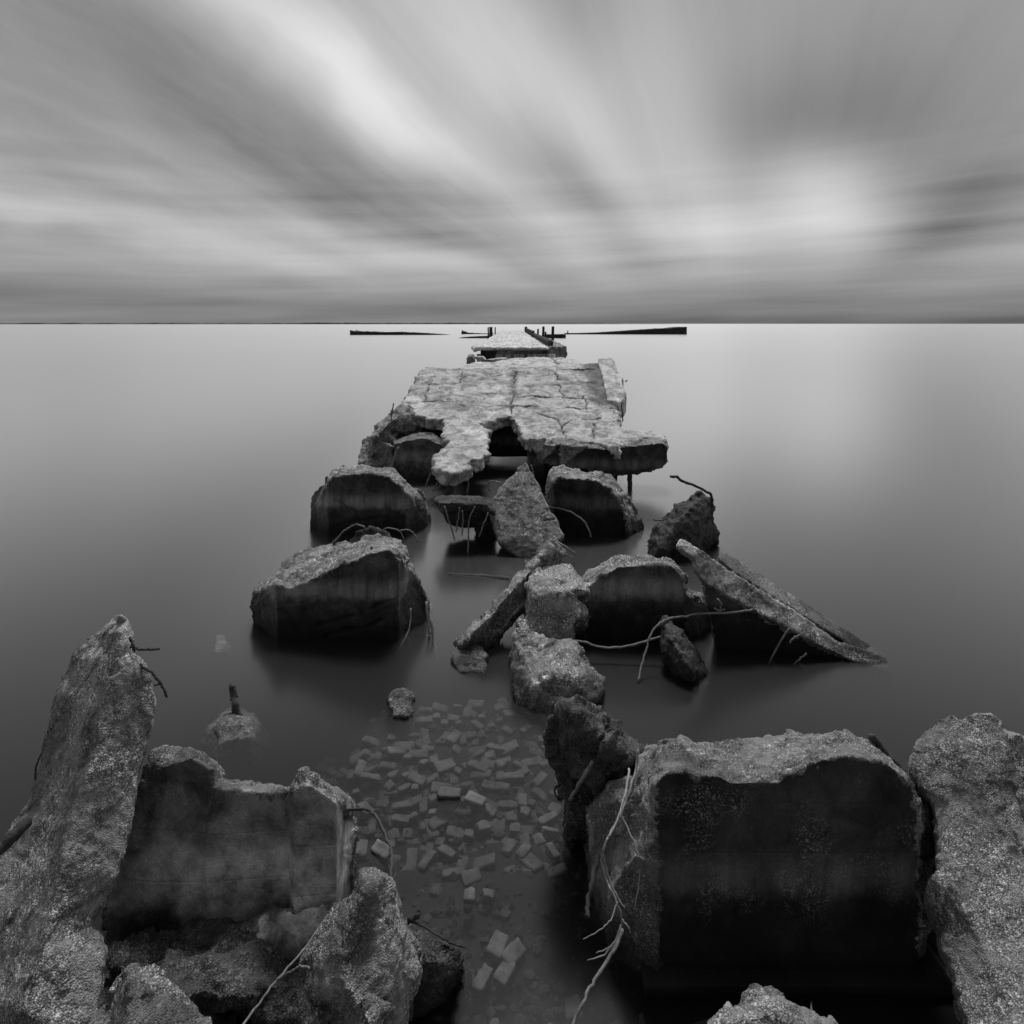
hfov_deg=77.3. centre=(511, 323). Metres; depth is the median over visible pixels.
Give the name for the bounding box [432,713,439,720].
brick
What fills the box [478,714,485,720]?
brick
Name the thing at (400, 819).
brick
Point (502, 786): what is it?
brick
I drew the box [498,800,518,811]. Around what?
brick
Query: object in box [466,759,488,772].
brick
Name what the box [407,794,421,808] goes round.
brick
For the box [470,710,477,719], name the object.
brick
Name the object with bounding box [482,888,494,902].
brick
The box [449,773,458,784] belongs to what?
brick
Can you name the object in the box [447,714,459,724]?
brick
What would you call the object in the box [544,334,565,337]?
pontoon
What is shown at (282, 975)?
wire
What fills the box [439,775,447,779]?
brick
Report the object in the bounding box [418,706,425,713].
brick
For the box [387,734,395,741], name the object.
brick
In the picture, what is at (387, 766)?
brick
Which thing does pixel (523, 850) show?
brick
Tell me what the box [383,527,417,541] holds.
wire loop
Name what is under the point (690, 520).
concrete chunk
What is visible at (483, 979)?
brick
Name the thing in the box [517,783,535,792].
brick
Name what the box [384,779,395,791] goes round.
brick
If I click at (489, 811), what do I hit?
brick
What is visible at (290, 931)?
concrete chunk
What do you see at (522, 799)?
brick
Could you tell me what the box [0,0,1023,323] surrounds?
sky
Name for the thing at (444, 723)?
brick
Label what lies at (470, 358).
bollard
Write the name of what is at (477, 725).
brick
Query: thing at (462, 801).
brick
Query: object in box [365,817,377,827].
brick
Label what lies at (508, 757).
brick
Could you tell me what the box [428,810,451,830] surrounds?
brick
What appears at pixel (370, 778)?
brick
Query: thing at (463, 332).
sunken barge
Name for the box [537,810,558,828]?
brick
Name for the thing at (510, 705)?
brick
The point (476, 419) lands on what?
collapsed deck
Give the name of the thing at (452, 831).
brick
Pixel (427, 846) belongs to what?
brick
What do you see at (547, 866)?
brick
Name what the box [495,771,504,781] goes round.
brick
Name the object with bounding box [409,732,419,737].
brick
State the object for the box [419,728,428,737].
brick
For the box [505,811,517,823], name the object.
brick
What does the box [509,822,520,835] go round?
brick
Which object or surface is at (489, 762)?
brick
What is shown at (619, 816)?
rusty rebar wires
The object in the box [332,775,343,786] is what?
brick
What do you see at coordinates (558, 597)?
concrete chunk
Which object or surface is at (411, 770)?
brick
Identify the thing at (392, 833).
brick
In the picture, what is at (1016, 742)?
concrete chunk
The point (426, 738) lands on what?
brick
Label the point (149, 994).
concrete chunk
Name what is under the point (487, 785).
brick
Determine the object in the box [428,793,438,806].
brick
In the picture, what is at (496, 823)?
brick
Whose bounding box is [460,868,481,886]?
brick
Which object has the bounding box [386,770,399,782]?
brick
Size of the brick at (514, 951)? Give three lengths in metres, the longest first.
0.138 x 0.082 x 0.052 m
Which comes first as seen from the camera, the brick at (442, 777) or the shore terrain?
the brick at (442, 777)
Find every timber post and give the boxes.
[489,327,492,337]
[551,326,553,340]
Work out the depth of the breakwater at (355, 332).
171.04 m
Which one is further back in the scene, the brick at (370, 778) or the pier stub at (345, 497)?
the pier stub at (345, 497)
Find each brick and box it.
[314,763,328,776]
[325,778,333,785]
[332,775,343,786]
[336,769,353,779]
[339,767,348,780]
[347,772,360,783]
[349,749,369,767]
[350,749,359,755]
[352,788,359,797]
[353,759,367,780]
[354,839,367,861]
[356,801,374,818]
[359,772,380,783]
[360,735,379,746]
[362,797,374,801]
[364,764,379,773]
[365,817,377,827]
[366,750,375,762]
[368,822,375,837]
[370,839,392,866]
[372,806,387,813]
[374,751,386,758]
[375,799,389,809]
[378,761,395,771]
[379,791,388,799]
[383,789,399,799]
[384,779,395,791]
[384,815,392,827]
[384,839,395,848]
[385,746,406,758]
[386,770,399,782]
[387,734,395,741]
[387,828,399,841]
[391,800,411,811]
[391,813,409,825]
[392,741,415,752]
[393,854,400,863]
[397,782,410,794]
[401,771,410,781]
[402,753,411,763]
[402,828,412,839]
[405,848,417,869]
[407,772,426,787]
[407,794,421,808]
[408,749,428,760]
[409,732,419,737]
[409,766,417,773]
[409,812,418,824]
[411,784,418,792]
[411,838,418,844]
[415,715,433,725]
[415,738,424,748]
[417,849,437,872]
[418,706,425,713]
[418,759,429,768]
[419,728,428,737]
[419,797,427,816]
[419,821,424,832]
[419,842,433,850]
[421,735,430,744]
[421,744,434,752]
[424,707,433,714]
[424,772,438,787]
[424,819,439,840]
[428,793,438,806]
[428,808,436,818]
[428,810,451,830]
[429,754,438,769]
[430,781,452,794]
[432,702,449,714]
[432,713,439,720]
[433,758,455,776]
[434,739,445,746]
[434,837,445,845]
[437,786,461,803]
[437,844,457,861]
[438,731,450,740]
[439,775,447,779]
[440,719,448,727]
[441,866,464,880]
[445,825,465,841]
[446,729,462,746]
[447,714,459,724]
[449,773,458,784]
[450,744,461,753]
[453,704,462,710]
[453,767,462,776]
[453,781,473,795]
[454,805,469,818]
[455,720,461,728]
[455,806,471,817]
[456,855,468,866]
[457,842,465,852]
[458,731,476,742]
[459,737,466,745]
[459,782,472,790]
[460,796,465,805]
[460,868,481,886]
[461,762,466,769]
[462,706,472,719]
[463,829,473,841]
[463,887,475,904]
[464,790,486,810]
[466,699,484,711]
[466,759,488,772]
[468,745,486,752]
[468,749,485,758]
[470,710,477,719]
[470,719,484,730]
[470,769,491,780]
[471,739,479,745]
[471,963,492,997]
[473,852,495,869]
[475,820,491,835]
[477,730,485,738]
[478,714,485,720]
[481,756,496,770]
[481,779,494,791]
[482,803,497,818]
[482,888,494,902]
[483,798,497,808]
[484,750,495,759]
[485,743,504,755]
[485,818,505,831]
[485,836,498,843]
[486,722,495,730]
[486,930,508,963]
[489,1018,499,1023]
[493,703,504,713]
[493,960,515,990]
[494,758,508,771]
[494,782,509,793]
[495,716,502,724]
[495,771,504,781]
[496,736,503,741]
[497,697,510,709]
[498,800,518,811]
[499,937,526,963]
[500,837,514,845]
[501,725,514,735]
[501,739,518,756]
[501,771,524,782]
[501,840,517,857]
[502,710,520,719]
[503,755,510,763]
[504,865,515,873]
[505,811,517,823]
[507,701,514,709]
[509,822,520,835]
[512,760,527,768]
[515,767,530,775]
[515,843,532,858]
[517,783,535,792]
[518,793,526,806]
[518,852,543,873]
[519,727,525,734]
[519,806,531,819]
[519,833,529,844]
[520,756,541,767]
[520,826,533,835]
[523,867,532,873]
[524,741,540,748]
[528,743,538,748]
[529,748,544,756]
[529,805,537,821]
[531,787,546,801]
[532,772,547,787]
[532,833,545,845]
[537,735,543,745]
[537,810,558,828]
[538,759,548,768]
[541,826,559,837]
[544,862,549,870]
[545,841,559,860]
[547,802,562,817]
[548,789,562,802]
[548,863,568,878]
[564,994,583,1023]
[611,1019,623,1023]
[639,1012,644,1023]
[693,1019,708,1023]
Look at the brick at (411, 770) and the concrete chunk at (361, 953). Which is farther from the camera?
the brick at (411, 770)
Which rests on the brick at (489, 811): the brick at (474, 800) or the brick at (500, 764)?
the brick at (474, 800)
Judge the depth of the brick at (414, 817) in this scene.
4.03 m
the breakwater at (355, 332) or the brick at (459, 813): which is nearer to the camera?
the brick at (459, 813)
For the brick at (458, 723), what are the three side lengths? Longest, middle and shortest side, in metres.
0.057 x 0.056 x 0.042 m
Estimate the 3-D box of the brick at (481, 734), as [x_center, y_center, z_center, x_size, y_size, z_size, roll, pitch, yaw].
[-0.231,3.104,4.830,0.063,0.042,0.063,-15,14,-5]
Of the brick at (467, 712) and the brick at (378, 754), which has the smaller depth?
the brick at (378, 754)
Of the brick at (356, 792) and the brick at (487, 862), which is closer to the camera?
the brick at (487, 862)
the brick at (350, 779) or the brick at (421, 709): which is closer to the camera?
the brick at (350, 779)
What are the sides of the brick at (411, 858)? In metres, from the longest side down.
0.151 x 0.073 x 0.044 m
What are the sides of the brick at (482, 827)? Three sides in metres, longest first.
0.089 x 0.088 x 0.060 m
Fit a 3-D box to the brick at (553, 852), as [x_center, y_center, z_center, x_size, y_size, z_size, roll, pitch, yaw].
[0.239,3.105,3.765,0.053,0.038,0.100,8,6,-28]
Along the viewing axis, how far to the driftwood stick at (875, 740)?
3.31 m
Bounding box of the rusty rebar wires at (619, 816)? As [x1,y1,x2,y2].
[583,749,640,960]
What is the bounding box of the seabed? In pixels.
[0,506,1023,1023]
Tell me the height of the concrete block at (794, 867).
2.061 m
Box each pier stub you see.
[101,745,359,942]
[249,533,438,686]
[310,464,433,563]
[391,432,442,508]
[541,463,617,481]
[545,465,643,568]
[575,554,718,687]
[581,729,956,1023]
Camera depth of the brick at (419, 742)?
4.73 m
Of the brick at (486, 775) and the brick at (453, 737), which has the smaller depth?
the brick at (486, 775)
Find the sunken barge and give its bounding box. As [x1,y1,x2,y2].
[461,330,487,333]
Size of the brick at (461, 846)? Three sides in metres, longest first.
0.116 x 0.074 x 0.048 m
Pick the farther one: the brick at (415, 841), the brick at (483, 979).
the brick at (415, 841)
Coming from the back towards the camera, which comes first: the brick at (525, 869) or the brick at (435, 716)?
the brick at (435, 716)
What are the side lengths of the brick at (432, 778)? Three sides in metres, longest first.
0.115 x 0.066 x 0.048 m
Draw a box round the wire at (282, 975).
[242,922,321,1023]
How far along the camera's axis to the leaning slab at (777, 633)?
5.87 m
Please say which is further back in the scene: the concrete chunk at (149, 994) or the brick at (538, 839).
the brick at (538, 839)
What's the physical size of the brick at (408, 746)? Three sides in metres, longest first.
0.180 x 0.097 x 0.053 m
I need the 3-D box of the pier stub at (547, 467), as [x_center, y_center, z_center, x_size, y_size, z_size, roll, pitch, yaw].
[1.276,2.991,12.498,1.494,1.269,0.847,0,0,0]
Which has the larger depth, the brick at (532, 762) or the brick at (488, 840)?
the brick at (532, 762)
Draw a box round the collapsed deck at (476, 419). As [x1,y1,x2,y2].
[400,358,668,492]
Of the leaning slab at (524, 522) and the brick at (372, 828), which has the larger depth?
the leaning slab at (524, 522)
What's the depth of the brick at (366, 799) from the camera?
4.19 m
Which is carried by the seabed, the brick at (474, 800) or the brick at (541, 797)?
the brick at (541, 797)
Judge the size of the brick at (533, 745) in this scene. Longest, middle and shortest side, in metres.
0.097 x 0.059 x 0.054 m
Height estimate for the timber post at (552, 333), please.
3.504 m
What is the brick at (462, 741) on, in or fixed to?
on the seabed
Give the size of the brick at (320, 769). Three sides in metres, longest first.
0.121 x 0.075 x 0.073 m
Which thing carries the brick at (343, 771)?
on the brick at (339, 776)
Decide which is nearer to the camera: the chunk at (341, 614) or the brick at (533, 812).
the brick at (533, 812)
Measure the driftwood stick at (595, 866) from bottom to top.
0.146 m
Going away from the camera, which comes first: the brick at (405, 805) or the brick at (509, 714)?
the brick at (405, 805)
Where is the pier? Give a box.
[471,327,567,361]
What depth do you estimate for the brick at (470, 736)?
4.80 m
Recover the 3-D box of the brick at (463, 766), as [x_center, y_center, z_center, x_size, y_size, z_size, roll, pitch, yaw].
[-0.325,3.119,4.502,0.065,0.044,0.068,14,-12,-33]
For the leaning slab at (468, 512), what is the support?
in the water
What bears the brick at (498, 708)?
on the seabed
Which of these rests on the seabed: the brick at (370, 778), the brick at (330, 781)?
the brick at (330, 781)
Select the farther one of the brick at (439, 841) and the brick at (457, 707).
the brick at (457, 707)
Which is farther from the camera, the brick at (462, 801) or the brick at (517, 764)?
the brick at (517, 764)
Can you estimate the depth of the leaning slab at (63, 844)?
2.66 m
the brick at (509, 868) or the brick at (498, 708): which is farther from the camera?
the brick at (498, 708)
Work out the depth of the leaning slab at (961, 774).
2.83 m
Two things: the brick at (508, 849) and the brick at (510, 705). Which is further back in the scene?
the brick at (510, 705)
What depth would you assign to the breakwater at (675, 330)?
180.04 m
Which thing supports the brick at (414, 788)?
on the seabed
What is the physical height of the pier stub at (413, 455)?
1.498 m
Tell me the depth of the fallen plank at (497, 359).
27.51 m
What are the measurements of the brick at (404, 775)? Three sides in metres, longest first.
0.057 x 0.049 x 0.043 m
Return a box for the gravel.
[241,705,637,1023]
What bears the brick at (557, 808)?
on the seabed
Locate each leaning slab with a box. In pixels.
[0,614,167,1023]
[434,495,497,552]
[453,538,567,651]
[490,463,575,563]
[676,539,889,680]
[908,713,1023,1023]
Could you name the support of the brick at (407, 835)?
on the seabed
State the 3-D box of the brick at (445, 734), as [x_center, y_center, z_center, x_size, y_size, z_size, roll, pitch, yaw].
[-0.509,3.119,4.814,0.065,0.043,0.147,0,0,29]
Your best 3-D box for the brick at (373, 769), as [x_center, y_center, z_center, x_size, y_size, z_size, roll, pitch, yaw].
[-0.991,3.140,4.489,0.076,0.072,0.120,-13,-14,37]
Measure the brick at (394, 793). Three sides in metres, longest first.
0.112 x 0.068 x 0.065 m
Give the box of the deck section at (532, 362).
[462,357,580,368]
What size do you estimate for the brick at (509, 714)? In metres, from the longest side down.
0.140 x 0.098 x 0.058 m
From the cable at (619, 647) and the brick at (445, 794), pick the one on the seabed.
the brick at (445, 794)
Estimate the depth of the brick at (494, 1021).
2.88 m
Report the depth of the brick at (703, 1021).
2.86 m
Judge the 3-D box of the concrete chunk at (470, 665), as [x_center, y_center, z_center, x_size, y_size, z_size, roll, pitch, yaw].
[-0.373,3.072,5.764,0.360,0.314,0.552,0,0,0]
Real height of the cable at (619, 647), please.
0.113 m
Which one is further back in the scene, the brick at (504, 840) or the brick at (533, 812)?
the brick at (533, 812)
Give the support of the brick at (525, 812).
on the seabed
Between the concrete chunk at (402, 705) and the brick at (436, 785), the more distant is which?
the concrete chunk at (402, 705)
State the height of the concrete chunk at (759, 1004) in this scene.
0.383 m
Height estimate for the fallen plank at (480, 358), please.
0.251 m
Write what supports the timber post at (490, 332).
in the water
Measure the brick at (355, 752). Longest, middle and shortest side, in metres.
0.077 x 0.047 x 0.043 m
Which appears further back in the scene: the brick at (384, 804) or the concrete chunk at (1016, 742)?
the brick at (384, 804)
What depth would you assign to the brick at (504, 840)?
3.87 m
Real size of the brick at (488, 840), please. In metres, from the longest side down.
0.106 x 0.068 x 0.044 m
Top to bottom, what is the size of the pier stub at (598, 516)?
1.532 m
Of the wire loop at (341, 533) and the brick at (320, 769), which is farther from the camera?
the wire loop at (341, 533)
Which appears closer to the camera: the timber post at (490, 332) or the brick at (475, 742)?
the brick at (475, 742)
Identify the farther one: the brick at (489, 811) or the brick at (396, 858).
the brick at (489, 811)
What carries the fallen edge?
in the water
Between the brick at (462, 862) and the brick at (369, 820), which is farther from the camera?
the brick at (369, 820)
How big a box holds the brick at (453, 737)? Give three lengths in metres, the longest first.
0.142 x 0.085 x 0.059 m
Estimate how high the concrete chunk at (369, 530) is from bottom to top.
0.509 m
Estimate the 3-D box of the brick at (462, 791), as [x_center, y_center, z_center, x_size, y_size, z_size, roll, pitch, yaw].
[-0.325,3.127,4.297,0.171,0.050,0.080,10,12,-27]
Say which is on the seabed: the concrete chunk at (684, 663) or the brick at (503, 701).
the brick at (503, 701)
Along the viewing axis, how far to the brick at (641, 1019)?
2.89 m
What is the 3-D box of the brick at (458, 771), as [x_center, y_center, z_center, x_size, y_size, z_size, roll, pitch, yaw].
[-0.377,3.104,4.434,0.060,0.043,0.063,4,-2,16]
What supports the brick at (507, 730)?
on the seabed
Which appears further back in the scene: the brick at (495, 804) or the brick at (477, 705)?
the brick at (477, 705)
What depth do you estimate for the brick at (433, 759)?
4.50 m
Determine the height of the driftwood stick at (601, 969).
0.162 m
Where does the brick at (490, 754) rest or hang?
on the seabed
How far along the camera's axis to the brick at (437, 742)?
4.74 m
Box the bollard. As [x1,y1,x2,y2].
[466,354,474,363]
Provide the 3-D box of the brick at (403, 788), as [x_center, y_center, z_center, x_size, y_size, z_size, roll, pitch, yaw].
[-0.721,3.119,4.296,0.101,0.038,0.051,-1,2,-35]
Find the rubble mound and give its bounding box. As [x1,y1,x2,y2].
[98,917,330,1023]
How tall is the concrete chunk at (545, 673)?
0.814 m
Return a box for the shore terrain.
[0,322,544,323]
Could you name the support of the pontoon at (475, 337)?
on the water
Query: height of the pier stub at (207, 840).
1.905 m
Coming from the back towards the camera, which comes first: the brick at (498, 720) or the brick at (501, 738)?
the brick at (498, 720)
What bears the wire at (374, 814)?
attached to the pier stub at (207, 840)
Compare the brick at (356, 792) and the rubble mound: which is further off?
the brick at (356, 792)
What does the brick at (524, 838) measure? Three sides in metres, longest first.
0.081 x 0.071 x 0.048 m
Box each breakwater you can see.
[350,330,449,334]
[564,327,686,333]
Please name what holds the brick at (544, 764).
on the seabed
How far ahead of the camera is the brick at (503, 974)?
3.03 m
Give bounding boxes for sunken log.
[449,573,509,582]
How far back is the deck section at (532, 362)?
19.66 m
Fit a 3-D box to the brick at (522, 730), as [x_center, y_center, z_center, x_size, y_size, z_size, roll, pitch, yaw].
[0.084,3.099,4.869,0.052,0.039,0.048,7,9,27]
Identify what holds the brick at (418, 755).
on the seabed
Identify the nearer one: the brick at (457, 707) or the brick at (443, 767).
the brick at (443, 767)
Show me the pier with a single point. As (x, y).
(527, 342)
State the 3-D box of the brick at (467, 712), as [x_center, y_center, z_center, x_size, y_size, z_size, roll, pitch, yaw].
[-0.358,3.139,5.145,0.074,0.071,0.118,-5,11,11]
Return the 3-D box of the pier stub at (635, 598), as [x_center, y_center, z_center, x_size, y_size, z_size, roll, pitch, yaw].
[1.357,3.026,6.529,1.563,1.485,0.881,0,0,0]
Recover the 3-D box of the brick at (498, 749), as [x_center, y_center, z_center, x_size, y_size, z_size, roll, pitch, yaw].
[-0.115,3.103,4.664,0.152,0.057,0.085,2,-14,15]
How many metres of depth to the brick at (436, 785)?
4.27 m
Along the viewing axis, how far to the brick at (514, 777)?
4.34 m
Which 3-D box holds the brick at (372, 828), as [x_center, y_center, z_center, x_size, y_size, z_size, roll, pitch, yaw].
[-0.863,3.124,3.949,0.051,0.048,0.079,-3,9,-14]
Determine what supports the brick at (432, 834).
on the seabed
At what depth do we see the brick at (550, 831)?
3.88 m
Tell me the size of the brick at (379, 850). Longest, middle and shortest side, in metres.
0.124 x 0.078 x 0.075 m
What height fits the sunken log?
0.077 m
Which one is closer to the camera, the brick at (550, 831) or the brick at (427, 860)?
the brick at (427, 860)
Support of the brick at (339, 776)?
on the seabed
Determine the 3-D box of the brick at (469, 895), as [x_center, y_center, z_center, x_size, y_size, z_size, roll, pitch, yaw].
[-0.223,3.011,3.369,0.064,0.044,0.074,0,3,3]
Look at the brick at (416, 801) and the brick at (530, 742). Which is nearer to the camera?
the brick at (416, 801)
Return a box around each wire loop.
[331,523,364,543]
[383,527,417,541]
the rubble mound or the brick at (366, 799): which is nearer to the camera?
the rubble mound
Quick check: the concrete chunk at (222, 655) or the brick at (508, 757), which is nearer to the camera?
the brick at (508, 757)
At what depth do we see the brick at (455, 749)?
4.65 m
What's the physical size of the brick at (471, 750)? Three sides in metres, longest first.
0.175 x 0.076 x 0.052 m
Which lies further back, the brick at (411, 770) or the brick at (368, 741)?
the brick at (368, 741)
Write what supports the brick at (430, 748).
on the seabed
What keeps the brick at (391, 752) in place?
on the seabed
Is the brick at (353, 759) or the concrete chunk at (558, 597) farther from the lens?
the concrete chunk at (558, 597)
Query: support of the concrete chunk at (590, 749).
on the seabed
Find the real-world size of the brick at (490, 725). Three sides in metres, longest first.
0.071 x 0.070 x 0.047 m
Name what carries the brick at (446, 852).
on the seabed
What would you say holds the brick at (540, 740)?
on the seabed
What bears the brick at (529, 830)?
on the seabed
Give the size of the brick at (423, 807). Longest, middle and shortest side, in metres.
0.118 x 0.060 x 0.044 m
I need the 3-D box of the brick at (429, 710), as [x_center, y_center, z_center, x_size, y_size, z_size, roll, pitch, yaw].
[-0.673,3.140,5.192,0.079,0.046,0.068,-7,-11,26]
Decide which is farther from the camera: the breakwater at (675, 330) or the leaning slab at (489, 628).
the breakwater at (675, 330)
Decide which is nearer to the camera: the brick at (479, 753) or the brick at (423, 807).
the brick at (423, 807)
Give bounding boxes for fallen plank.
[475,356,485,360]
[488,357,507,361]
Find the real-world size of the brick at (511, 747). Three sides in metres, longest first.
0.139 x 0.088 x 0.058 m
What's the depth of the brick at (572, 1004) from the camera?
2.92 m
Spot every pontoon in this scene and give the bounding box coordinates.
[460,336,486,337]
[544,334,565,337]
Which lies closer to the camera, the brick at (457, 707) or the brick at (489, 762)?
the brick at (489, 762)
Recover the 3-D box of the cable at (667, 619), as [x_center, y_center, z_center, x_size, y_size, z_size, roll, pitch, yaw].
[1.565,2.782,5.667,1.205,0.432,0.258,0,0,-21]
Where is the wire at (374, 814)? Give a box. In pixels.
[348,807,393,877]
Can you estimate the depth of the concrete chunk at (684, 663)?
5.46 m
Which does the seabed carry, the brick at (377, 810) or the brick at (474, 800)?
the brick at (377, 810)
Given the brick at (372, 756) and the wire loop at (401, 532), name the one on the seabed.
the brick at (372, 756)
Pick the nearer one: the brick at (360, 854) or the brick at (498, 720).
the brick at (360, 854)
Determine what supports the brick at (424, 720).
on the seabed
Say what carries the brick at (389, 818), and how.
on the seabed
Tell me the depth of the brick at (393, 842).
3.81 m
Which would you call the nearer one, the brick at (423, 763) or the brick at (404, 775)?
the brick at (404, 775)
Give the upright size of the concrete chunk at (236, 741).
0.673 m
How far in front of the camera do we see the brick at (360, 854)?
3.73 m
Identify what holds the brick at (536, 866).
on the seabed
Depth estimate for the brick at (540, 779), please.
4.36 m
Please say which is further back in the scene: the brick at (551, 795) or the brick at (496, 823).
the brick at (551, 795)
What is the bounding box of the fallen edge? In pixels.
[358,403,419,467]
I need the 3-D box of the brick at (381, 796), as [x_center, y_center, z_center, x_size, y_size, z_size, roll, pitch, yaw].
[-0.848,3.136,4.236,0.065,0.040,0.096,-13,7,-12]
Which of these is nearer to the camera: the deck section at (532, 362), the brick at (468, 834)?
the brick at (468, 834)
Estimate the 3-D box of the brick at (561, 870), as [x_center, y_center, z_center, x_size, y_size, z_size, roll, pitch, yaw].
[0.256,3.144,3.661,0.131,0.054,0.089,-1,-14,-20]
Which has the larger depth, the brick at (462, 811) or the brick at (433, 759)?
the brick at (433, 759)
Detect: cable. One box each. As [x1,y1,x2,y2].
[569,636,659,648]
[637,609,752,681]
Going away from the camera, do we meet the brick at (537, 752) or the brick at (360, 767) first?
the brick at (360, 767)
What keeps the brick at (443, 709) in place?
on the seabed
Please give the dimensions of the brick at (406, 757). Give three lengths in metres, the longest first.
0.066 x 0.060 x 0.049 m
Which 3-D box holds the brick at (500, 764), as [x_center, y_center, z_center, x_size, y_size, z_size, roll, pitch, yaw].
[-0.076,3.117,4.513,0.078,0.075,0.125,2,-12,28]
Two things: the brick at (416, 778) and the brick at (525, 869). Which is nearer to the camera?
the brick at (525, 869)
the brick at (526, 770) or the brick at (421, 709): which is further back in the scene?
the brick at (421, 709)
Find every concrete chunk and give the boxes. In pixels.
[85,963,212,1023]
[201,683,273,779]
[212,635,231,671]
[238,902,335,970]
[296,867,422,1023]
[349,525,390,543]
[386,688,418,724]
[404,910,471,1023]
[450,644,490,684]
[508,627,605,724]
[515,563,590,639]
[542,694,647,862]
[646,475,719,579]
[659,615,709,691]
[707,983,837,1023]
[1003,729,1023,819]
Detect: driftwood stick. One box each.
[571,928,623,1023]
[585,853,600,919]
[868,733,906,772]
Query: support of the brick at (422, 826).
on the brick at (432, 834)
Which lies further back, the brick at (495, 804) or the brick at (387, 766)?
the brick at (387, 766)

